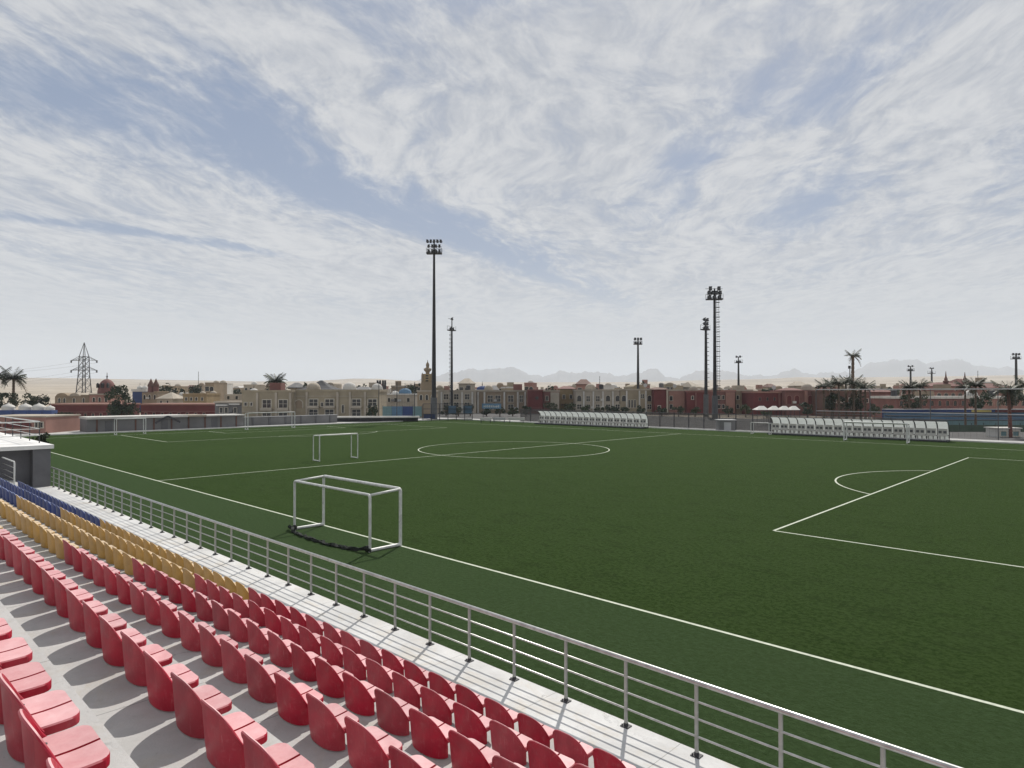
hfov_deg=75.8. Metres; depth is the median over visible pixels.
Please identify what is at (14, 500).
stadium seat
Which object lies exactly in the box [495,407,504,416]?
shrub
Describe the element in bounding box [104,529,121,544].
stadium seat
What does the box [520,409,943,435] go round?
fence
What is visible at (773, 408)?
shade canopy
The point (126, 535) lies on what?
stadium seat
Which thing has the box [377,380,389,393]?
chimney block
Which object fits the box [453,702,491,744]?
stadium seat
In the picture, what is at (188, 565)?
stadium seat
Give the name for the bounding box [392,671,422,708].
stadium seat
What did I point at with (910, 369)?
floodlight mast
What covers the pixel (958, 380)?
town house
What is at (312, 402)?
window
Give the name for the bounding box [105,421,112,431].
door
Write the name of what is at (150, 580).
stadium seat
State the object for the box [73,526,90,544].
stadium seat
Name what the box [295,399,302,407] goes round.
window
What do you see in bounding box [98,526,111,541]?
stadium seat
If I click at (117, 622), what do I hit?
stadium seat
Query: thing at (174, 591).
stadium seat
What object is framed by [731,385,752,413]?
beige block
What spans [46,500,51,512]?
stadium seat
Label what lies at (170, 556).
stadium seat
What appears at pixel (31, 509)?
stadium seat
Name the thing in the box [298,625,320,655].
stadium seat
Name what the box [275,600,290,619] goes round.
stadium seat
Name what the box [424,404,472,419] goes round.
court cage
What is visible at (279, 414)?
window
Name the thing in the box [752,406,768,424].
shade canopy
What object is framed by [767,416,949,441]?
dugout
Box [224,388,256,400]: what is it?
domed house
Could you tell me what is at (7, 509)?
stadium seat
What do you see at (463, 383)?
town house
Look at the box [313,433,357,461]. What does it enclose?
football goal
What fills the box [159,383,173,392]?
tree
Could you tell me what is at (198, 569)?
stadium seat
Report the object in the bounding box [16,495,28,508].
stadium seat
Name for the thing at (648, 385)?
town house
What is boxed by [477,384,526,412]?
pale flats
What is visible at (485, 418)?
white barrier
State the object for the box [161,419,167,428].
door
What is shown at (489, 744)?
terrace step
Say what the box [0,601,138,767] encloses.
terrace step
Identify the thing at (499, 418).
white barrier
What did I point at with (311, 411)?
window
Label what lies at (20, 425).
platform railing
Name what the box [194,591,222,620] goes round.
stadium seat
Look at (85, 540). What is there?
stadium seat
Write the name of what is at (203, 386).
town house
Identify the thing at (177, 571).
stadium seat
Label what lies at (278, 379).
palm tree
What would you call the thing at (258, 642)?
stadium seat
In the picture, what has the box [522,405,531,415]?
shrub
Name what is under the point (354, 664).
stadium seat
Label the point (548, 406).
tree
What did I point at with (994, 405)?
villa with bands
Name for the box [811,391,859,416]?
brown villa
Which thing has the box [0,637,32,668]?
stadium seat
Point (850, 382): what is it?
palm tree
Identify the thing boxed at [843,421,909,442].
football goal
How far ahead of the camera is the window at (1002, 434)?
79.88 m
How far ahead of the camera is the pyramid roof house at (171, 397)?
176.84 m
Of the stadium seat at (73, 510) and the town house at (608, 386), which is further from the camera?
the town house at (608, 386)
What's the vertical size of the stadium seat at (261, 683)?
0.345 m
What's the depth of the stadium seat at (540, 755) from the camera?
5.57 m
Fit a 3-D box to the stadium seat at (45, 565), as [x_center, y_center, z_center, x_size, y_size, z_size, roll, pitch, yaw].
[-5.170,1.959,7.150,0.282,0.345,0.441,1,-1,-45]
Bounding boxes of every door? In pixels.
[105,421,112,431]
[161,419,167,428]
[212,418,217,427]
[724,422,730,429]
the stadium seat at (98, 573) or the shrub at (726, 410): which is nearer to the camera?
the stadium seat at (98, 573)
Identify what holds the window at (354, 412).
in the cream flats at (348, 399)
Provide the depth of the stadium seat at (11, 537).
8.59 m
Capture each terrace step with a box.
[0,498,451,767]
[0,515,411,767]
[0,528,282,767]
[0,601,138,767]
[8,480,593,767]
[60,518,528,767]
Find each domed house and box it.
[89,376,123,402]
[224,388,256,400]
[387,385,416,405]
[476,383,484,389]
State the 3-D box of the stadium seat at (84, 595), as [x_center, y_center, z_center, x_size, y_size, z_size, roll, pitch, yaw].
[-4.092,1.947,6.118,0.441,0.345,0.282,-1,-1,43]
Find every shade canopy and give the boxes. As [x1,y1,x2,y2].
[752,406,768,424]
[766,406,779,420]
[776,406,789,416]
[789,406,799,415]
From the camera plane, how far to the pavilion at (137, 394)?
185.97 m
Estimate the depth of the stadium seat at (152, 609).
6.97 m
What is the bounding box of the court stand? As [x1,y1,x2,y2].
[882,409,1023,424]
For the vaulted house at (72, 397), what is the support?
on the ground at (51, 388)
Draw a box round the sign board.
[482,403,500,420]
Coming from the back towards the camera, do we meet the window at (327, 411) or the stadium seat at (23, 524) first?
the window at (327, 411)
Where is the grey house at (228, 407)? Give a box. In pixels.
[214,401,241,413]
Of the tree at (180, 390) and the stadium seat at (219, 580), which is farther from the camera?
the tree at (180, 390)
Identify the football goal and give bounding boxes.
[114,418,145,434]
[245,412,294,429]
[288,475,401,552]
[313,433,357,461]
[751,422,771,434]
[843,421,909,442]
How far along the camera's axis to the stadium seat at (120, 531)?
16.55 m
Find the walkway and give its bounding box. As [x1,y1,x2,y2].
[35,486,738,767]
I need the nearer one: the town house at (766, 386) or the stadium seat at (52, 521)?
the stadium seat at (52, 521)
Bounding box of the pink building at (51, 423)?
[0,414,80,432]
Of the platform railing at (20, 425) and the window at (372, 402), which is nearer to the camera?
the platform railing at (20, 425)
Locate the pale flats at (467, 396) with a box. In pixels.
[438,385,476,412]
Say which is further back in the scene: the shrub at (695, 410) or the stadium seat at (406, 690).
the shrub at (695, 410)
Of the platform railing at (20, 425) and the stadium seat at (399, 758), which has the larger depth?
the platform railing at (20, 425)
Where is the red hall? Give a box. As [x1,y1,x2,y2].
[741,386,781,414]
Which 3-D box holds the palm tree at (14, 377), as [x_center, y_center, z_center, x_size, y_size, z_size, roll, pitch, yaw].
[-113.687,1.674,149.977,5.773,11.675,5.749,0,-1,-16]
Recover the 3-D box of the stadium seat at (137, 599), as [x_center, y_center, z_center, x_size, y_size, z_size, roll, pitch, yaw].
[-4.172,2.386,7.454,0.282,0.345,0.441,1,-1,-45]
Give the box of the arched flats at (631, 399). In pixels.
[620,383,651,412]
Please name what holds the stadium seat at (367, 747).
on the terrace step at (298, 739)
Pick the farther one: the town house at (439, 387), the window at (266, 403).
the town house at (439, 387)
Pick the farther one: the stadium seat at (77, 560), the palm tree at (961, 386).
the palm tree at (961, 386)
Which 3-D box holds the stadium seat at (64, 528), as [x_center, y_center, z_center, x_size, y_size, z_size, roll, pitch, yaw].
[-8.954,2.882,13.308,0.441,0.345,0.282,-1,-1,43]
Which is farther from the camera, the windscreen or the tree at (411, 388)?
the tree at (411, 388)
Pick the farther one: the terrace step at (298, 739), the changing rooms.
the changing rooms
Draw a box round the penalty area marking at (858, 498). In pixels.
[773,458,966,530]
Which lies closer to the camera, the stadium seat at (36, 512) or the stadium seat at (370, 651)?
the stadium seat at (370, 651)
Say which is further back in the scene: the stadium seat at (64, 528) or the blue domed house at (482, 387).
the blue domed house at (482, 387)
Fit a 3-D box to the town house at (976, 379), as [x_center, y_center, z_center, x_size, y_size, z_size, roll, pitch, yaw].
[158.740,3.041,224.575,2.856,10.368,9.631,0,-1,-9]
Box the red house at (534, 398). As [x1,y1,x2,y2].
[527,389,542,413]
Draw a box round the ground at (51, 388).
[0,375,1023,419]
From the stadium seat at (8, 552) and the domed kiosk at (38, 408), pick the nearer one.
the stadium seat at (8, 552)
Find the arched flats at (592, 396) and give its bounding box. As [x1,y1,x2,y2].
[573,384,619,412]
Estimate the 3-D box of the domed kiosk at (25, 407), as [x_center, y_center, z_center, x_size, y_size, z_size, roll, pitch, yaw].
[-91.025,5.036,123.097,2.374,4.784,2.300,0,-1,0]
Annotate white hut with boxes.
[984,427,1022,437]
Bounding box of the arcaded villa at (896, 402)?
[870,390,969,417]
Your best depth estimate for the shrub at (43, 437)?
61.82 m
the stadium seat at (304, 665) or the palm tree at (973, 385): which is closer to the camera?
the stadium seat at (304, 665)
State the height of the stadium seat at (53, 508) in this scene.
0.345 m
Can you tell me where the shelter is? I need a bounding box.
[337,416,418,421]
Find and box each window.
[34,422,38,427]
[262,399,271,407]
[262,413,271,415]
[278,399,287,407]
[278,413,287,415]
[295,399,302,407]
[309,399,317,405]
[309,409,317,414]
[325,399,333,405]
[325,409,333,414]
[351,399,360,405]
[351,409,360,415]
[368,399,376,405]
[443,394,448,399]
[453,394,458,399]
[464,394,469,399]
[487,395,492,401]
[495,395,500,401]
[508,395,513,401]
[787,395,791,403]
[794,395,799,403]
[808,395,811,403]
[999,431,1007,436]
[1012,431,1020,436]
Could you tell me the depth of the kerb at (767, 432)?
91.66 m
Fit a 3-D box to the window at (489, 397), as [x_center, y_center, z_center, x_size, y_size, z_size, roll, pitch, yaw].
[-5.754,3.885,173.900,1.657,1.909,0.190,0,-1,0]
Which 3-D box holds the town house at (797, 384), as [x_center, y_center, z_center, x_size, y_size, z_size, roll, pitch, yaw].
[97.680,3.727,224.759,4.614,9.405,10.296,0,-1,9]
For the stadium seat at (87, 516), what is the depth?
18.61 m
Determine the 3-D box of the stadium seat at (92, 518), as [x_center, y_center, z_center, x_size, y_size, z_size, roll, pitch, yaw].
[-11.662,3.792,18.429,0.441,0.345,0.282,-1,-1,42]
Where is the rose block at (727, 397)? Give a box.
[698,386,735,413]
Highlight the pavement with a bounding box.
[474,419,1023,442]
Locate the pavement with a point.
(772, 431)
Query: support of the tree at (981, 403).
on the ground at (51, 388)
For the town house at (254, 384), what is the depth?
265.91 m
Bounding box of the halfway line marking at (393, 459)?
[159,434,672,480]
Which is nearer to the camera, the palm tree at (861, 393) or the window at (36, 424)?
the window at (36, 424)
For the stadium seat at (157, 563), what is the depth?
12.07 m
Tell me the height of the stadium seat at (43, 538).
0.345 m
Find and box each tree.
[0,366,27,398]
[0,367,10,385]
[0,392,20,408]
[20,393,49,405]
[103,385,140,415]
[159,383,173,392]
[174,388,184,393]
[188,384,201,392]
[233,389,241,393]
[263,373,286,389]
[366,405,377,415]
[407,385,413,393]
[543,402,559,409]
[560,402,575,410]
[814,379,833,415]
[822,376,838,415]
[825,392,845,415]
[830,375,848,416]
[837,374,853,417]
[842,374,862,418]
[842,391,863,418]
[844,348,861,390]
[852,377,867,416]
[855,380,875,416]
[898,378,920,408]
[899,394,928,408]
[909,379,930,408]
[953,379,975,424]
[962,377,988,424]
[968,390,992,408]
[990,378,1023,437]
[1000,386,1023,408]
[1013,375,1023,395]
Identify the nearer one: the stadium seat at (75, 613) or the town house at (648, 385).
the stadium seat at (75, 613)
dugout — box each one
[534,410,648,428]
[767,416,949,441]
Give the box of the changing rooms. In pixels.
[79,414,244,431]
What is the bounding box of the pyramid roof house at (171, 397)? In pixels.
[155,392,182,402]
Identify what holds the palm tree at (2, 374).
on the ground at (51, 388)
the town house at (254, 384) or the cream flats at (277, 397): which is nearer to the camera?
the cream flats at (277, 397)
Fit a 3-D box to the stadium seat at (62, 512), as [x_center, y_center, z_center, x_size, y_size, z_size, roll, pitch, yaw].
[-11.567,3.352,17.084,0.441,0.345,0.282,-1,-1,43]
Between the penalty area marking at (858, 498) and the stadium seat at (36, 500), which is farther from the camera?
the penalty area marking at (858, 498)
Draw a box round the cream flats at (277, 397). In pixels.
[241,383,294,416]
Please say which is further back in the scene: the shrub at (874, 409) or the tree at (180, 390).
the tree at (180, 390)
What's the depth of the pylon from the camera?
399.69 m
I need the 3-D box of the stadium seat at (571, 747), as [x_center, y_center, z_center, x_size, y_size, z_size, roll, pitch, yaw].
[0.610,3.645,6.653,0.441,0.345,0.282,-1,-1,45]
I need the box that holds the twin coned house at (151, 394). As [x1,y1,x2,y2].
[142,379,168,402]
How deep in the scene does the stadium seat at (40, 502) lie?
18.66 m
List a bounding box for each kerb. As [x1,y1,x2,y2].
[16,419,451,436]
[457,419,1023,443]
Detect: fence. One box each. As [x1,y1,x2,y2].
[382,405,421,416]
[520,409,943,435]
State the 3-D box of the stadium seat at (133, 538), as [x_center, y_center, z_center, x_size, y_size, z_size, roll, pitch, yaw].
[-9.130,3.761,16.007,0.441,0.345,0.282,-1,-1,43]
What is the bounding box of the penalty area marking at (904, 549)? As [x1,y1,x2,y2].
[778,531,1020,566]
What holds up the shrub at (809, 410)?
on the ground at (51, 388)
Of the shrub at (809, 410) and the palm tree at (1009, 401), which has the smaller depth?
the palm tree at (1009, 401)
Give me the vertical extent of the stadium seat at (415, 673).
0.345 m
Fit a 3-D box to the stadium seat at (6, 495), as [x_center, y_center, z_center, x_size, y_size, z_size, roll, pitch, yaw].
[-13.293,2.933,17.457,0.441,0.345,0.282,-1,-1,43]
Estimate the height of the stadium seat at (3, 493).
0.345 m
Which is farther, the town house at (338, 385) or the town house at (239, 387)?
the town house at (239, 387)
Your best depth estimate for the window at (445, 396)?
171.95 m
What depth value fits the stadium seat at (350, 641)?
9.29 m
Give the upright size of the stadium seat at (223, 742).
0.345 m
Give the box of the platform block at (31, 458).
[0,432,53,487]
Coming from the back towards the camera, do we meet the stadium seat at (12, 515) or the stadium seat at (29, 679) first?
the stadium seat at (12, 515)
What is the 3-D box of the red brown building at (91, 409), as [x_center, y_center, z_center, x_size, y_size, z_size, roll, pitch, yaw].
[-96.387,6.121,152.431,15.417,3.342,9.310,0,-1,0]
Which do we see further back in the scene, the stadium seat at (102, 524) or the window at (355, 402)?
the window at (355, 402)
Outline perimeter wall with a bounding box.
[244,414,336,425]
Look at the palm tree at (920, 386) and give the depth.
114.67 m
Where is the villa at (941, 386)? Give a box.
[905,384,966,395]
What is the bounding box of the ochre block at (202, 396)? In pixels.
[182,390,220,402]
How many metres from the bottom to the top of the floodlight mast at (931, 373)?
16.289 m
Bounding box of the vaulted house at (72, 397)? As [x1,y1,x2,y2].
[55,393,96,402]
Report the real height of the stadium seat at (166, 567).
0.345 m
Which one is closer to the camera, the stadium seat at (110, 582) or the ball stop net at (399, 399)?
the stadium seat at (110, 582)
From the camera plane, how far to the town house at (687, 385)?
207.79 m
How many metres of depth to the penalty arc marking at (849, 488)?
40.30 m
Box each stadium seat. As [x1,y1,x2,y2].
[0,501,17,518]
[0,529,9,535]
[0,535,24,559]
[0,618,11,640]
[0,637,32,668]
[0,662,51,724]
[0,673,79,762]
[1,487,14,499]
[2,534,17,540]
[2,536,34,566]
[4,488,18,501]
[4,503,23,521]
[8,490,22,503]
[9,506,28,525]
[11,543,43,574]
[12,492,26,506]
[14,510,33,529]
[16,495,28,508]
[18,709,109,767]
[20,497,35,511]
[20,513,40,533]
[20,550,53,584]
[24,489,27,499]
[24,499,39,513]
[26,517,47,537]
[27,491,37,502]
[29,501,44,516]
[29,558,65,594]
[31,493,34,503]
[32,521,54,542]
[33,504,49,519]
[34,494,45,505]
[38,496,50,507]
[38,507,54,522]
[39,525,61,547]
[40,567,77,605]
[42,498,46,509]
[43,510,59,525]
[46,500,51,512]
[46,530,69,553]
[46,758,60,767]
[49,513,65,529]
[51,503,55,515]
[53,577,92,617]
[54,534,78,558]
[55,505,68,517]
[55,516,71,532]
[60,507,73,519]
[61,519,78,536]
[62,540,88,564]
[64,509,74,521]
[65,588,107,631]
[67,503,75,512]
[67,522,85,540]
[69,512,79,525]
[71,505,75,514]
[71,545,97,571]
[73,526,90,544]
[75,514,89,528]
[76,507,84,516]
[80,509,84,519]
[80,517,95,532]
[80,529,99,548]
[80,551,107,578]
[82,600,126,647]
[85,512,89,520]
[86,520,97,535]
[88,533,107,553]
[89,514,94,523]
[91,558,119,586]
[92,523,104,537]
[94,516,105,525]
[95,538,116,558]
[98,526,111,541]
[98,615,146,665]
[99,519,110,528]
[103,565,132,594]
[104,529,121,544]
[104,542,122,563]
[105,521,116,531]
[111,524,122,534]
[111,533,126,549]
[112,547,134,568]
[115,572,145,604]
[117,526,129,538]
[118,536,134,553]
[120,631,171,685]
[122,552,145,574]
[123,529,135,540]
[126,540,142,558]
[128,581,160,614]
[129,532,142,543]
[132,558,155,581]
[135,544,152,561]
[136,535,149,547]
[143,539,157,550]
[143,548,160,567]
[143,563,167,587]
[143,590,176,625]
[143,650,198,710]
[150,542,165,555]
[152,553,171,571]
[154,570,179,595]
[158,545,174,558]
[158,600,194,637]
[161,557,181,577]
[166,549,182,563]
[166,576,192,603]
[170,672,231,738]
[171,562,192,583]
[175,553,192,567]
[178,611,215,650]
[180,583,207,611]
[182,568,203,589]
[183,557,200,574]
[193,562,211,577]
[194,573,216,595]
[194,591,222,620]
[198,624,237,666]
[200,699,266,767]
[203,566,221,581]
[206,579,228,602]
[211,600,240,630]
[213,571,232,587]
[219,586,242,609]
[219,638,262,683]
[224,576,244,593]
[227,609,258,641]
[232,592,249,617]
[235,581,248,599]
[241,731,314,767]
[244,654,289,702]
[246,619,278,653]
[248,587,261,606]
[248,600,264,625]
[260,593,275,613]
[264,608,290,634]
[267,631,301,666]
[274,672,322,725]
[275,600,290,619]
[280,616,299,644]
[290,606,306,627]
[290,643,326,681]
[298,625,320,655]
[305,614,323,635]
[306,693,358,750]
[314,657,353,697]
[320,635,342,666]
[323,622,340,644]
[340,630,360,653]
[342,646,366,679]
[342,672,382,715]
[344,716,402,767]
[359,639,381,665]
[365,658,397,693]
[374,688,418,735]
[381,649,404,675]
[388,745,440,767]
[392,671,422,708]
[403,660,428,687]
[409,708,456,758]
[420,686,454,725]
[428,672,455,700]
[448,730,499,767]
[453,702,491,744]
[455,684,485,715]
[484,698,517,729]
[489,720,531,765]
[492,755,525,767]
[517,713,554,747]
[527,740,574,767]
[552,729,592,766]
[573,763,589,767]
[592,748,635,767]
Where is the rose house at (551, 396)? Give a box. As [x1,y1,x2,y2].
[543,390,559,410]
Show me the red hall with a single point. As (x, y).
(755, 399)
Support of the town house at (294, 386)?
on the ground at (51, 388)
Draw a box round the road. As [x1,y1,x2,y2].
[437,413,1023,440]
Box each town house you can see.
[167,384,187,394]
[194,383,204,391]
[205,380,226,400]
[220,380,232,393]
[233,386,243,393]
[243,381,264,389]
[286,383,303,389]
[328,383,341,388]
[391,381,404,392]
[436,385,444,389]
[457,378,475,389]
[496,383,506,389]
[501,382,513,389]
[524,380,536,389]
[575,379,590,388]
[604,383,614,388]
[624,385,644,388]
[641,380,649,388]
[663,383,672,388]
[681,382,701,390]
[756,385,767,390]
[763,384,775,388]
[787,381,804,388]
[880,384,887,388]
[893,384,905,395]
[949,379,971,384]
[974,378,991,383]
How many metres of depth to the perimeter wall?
112.63 m
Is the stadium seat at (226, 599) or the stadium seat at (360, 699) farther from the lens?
the stadium seat at (226, 599)
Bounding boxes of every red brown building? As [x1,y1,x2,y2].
[49,403,140,415]
[140,403,214,414]
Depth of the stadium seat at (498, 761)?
4.60 m
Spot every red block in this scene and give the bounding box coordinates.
[650,383,669,414]
[684,386,703,414]
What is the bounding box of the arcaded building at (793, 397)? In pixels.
[770,384,826,414]
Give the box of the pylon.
[70,342,97,392]
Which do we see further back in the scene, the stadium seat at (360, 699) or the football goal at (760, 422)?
the football goal at (760, 422)
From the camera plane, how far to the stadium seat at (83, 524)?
15.54 m
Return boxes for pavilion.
[131,385,147,410]
[296,380,341,389]
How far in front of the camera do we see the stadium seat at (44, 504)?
18.30 m
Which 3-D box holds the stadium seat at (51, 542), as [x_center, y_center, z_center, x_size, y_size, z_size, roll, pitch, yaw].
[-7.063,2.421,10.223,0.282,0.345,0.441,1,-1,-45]
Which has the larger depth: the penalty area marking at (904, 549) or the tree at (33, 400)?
the tree at (33, 400)
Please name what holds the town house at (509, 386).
on the ground at (51, 388)
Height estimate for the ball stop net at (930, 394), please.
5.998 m
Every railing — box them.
[0,416,39,442]
[2,457,14,484]
[51,467,962,767]
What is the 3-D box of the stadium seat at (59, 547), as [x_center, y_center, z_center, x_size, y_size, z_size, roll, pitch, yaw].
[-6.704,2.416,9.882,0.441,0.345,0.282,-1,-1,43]
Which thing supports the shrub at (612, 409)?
on the ground at (51, 388)
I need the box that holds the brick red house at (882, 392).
[857,390,890,416]
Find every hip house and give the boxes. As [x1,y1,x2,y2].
[357,387,370,389]
[970,384,1004,395]
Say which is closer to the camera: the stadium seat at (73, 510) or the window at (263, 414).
the stadium seat at (73, 510)
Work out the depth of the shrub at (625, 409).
149.76 m
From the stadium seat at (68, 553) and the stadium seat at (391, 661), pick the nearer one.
the stadium seat at (391, 661)
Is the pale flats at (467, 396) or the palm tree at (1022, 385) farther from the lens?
the pale flats at (467, 396)
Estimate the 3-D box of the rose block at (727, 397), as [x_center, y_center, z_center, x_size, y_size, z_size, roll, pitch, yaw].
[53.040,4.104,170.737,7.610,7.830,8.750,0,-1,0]
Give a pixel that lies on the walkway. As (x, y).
(636, 746)
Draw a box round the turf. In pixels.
[23,419,1023,767]
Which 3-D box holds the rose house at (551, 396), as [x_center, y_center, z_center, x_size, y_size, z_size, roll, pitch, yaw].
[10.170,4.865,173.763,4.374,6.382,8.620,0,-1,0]
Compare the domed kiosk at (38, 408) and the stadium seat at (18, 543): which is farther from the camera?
the domed kiosk at (38, 408)
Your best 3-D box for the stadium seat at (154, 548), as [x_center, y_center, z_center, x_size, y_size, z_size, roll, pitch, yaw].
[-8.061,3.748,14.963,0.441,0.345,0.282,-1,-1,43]
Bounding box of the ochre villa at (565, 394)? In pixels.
[558,386,575,410]
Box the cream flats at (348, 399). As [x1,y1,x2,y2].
[294,382,387,415]
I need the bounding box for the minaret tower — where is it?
[417,360,437,417]
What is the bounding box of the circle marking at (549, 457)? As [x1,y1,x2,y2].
[418,442,609,457]
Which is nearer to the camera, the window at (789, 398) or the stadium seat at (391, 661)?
the stadium seat at (391, 661)
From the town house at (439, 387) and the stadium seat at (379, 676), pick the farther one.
the town house at (439, 387)
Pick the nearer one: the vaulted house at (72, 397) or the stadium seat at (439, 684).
the stadium seat at (439, 684)
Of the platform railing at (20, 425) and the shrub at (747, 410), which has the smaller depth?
the platform railing at (20, 425)
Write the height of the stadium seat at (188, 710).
0.345 m
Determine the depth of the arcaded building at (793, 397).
157.95 m
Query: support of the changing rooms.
on the service yard at (66, 432)
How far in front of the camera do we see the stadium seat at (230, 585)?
12.04 m
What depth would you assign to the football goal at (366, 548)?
24.01 m
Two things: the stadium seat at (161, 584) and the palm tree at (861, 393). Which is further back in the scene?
the palm tree at (861, 393)
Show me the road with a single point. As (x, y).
(976, 435)
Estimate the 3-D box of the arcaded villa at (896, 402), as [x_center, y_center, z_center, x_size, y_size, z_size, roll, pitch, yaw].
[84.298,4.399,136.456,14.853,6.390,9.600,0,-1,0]
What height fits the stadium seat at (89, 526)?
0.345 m
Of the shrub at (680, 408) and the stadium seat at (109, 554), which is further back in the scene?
the shrub at (680, 408)
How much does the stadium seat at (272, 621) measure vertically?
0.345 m
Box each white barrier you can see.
[480,417,491,422]
[493,417,505,422]
[508,417,524,422]
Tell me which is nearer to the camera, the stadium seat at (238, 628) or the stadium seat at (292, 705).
the stadium seat at (292, 705)
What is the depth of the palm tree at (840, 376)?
121.78 m
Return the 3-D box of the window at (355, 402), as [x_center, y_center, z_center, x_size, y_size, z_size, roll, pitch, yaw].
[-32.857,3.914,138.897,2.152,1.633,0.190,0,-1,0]
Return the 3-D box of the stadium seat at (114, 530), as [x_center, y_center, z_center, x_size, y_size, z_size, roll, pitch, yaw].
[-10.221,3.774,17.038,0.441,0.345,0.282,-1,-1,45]
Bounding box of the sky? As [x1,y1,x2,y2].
[0,0,1023,380]
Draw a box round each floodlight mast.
[426,239,441,418]
[447,317,455,413]
[633,338,641,388]
[700,317,709,415]
[706,286,722,416]
[734,356,742,384]
[907,365,914,383]
[927,367,935,381]
[1010,353,1019,384]
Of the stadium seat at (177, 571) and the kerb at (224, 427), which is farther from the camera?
the kerb at (224, 427)
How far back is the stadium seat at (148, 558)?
12.41 m
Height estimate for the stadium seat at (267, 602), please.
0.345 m
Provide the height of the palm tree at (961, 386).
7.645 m
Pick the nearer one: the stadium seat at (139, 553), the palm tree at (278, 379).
the stadium seat at (139, 553)
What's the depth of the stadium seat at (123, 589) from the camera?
7.66 m
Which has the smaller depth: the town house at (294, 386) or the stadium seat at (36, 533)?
the stadium seat at (36, 533)
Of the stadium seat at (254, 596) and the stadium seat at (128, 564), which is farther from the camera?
the stadium seat at (254, 596)
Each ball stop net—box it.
[378,382,414,415]
[816,388,1023,439]
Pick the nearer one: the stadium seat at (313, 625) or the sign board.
the stadium seat at (313, 625)
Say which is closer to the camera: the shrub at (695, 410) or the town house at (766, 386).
the shrub at (695, 410)
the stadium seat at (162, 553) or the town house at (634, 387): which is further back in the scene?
the town house at (634, 387)
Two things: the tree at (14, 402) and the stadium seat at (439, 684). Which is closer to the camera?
the stadium seat at (439, 684)
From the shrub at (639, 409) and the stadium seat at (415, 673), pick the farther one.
the shrub at (639, 409)
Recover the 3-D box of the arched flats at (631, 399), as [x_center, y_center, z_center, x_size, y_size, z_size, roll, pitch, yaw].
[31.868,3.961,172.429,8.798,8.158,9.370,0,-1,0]
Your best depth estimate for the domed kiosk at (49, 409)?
122.17 m
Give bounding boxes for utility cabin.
[714,419,735,430]
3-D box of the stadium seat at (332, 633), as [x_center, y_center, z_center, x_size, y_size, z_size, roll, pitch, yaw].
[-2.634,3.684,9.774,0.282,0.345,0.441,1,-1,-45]
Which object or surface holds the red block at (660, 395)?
on the ground at (51, 388)
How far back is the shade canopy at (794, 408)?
108.34 m
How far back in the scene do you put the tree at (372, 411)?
131.72 m
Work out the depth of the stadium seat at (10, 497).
16.97 m
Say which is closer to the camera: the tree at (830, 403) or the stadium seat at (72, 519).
the stadium seat at (72, 519)
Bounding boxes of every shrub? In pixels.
[31,432,49,442]
[440,405,448,415]
[480,409,490,415]
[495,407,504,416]
[507,407,518,415]
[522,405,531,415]
[581,405,589,411]
[594,407,604,411]
[605,406,619,412]
[620,407,629,412]
[636,405,645,411]
[654,406,666,413]
[672,405,684,415]
[690,407,700,414]
[722,405,732,414]
[740,403,751,416]
[799,402,812,416]
[868,404,880,416]
[883,404,893,408]
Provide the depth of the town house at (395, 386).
204.99 m
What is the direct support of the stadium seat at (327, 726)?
on the terrace step at (298, 739)
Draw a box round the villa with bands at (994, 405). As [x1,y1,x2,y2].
[966,390,1023,408]
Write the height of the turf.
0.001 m
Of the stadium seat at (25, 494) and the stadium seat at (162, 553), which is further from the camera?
the stadium seat at (25, 494)
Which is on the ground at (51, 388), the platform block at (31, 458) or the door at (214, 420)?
the platform block at (31, 458)
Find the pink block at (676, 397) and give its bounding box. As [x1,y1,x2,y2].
[668,384,686,413]
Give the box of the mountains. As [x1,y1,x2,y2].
[417,358,1023,381]
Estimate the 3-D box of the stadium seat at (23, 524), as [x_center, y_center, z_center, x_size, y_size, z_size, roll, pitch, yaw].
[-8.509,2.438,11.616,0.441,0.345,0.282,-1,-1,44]
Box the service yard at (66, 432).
[6,418,460,435]
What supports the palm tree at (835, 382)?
on the road
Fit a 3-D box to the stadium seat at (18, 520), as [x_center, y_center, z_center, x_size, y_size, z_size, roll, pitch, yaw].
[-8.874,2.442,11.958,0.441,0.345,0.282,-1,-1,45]
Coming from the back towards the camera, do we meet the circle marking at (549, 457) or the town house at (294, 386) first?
the town house at (294, 386)
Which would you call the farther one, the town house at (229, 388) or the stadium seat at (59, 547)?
the town house at (229, 388)
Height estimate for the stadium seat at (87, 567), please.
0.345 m
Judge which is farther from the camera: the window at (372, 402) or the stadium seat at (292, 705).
the window at (372, 402)
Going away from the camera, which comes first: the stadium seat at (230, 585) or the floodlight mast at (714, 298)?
the stadium seat at (230, 585)
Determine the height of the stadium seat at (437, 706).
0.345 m
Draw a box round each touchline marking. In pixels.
[51,452,1023,712]
[450,422,1006,449]
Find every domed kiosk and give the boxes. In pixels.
[0,398,15,414]
[14,398,31,413]
[28,402,45,413]
[43,403,57,413]
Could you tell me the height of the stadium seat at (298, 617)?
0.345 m
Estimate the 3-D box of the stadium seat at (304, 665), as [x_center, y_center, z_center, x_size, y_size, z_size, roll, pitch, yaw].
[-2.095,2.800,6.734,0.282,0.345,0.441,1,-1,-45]
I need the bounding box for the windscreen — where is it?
[947,423,1023,431]
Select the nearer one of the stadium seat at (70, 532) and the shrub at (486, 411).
the stadium seat at (70, 532)
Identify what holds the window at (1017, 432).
in the white hut
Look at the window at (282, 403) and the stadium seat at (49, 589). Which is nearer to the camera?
the stadium seat at (49, 589)
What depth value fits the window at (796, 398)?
157.94 m
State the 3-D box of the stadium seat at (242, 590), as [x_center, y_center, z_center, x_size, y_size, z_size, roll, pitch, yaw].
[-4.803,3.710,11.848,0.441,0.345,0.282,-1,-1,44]
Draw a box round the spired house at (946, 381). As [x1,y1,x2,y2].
[921,372,967,388]

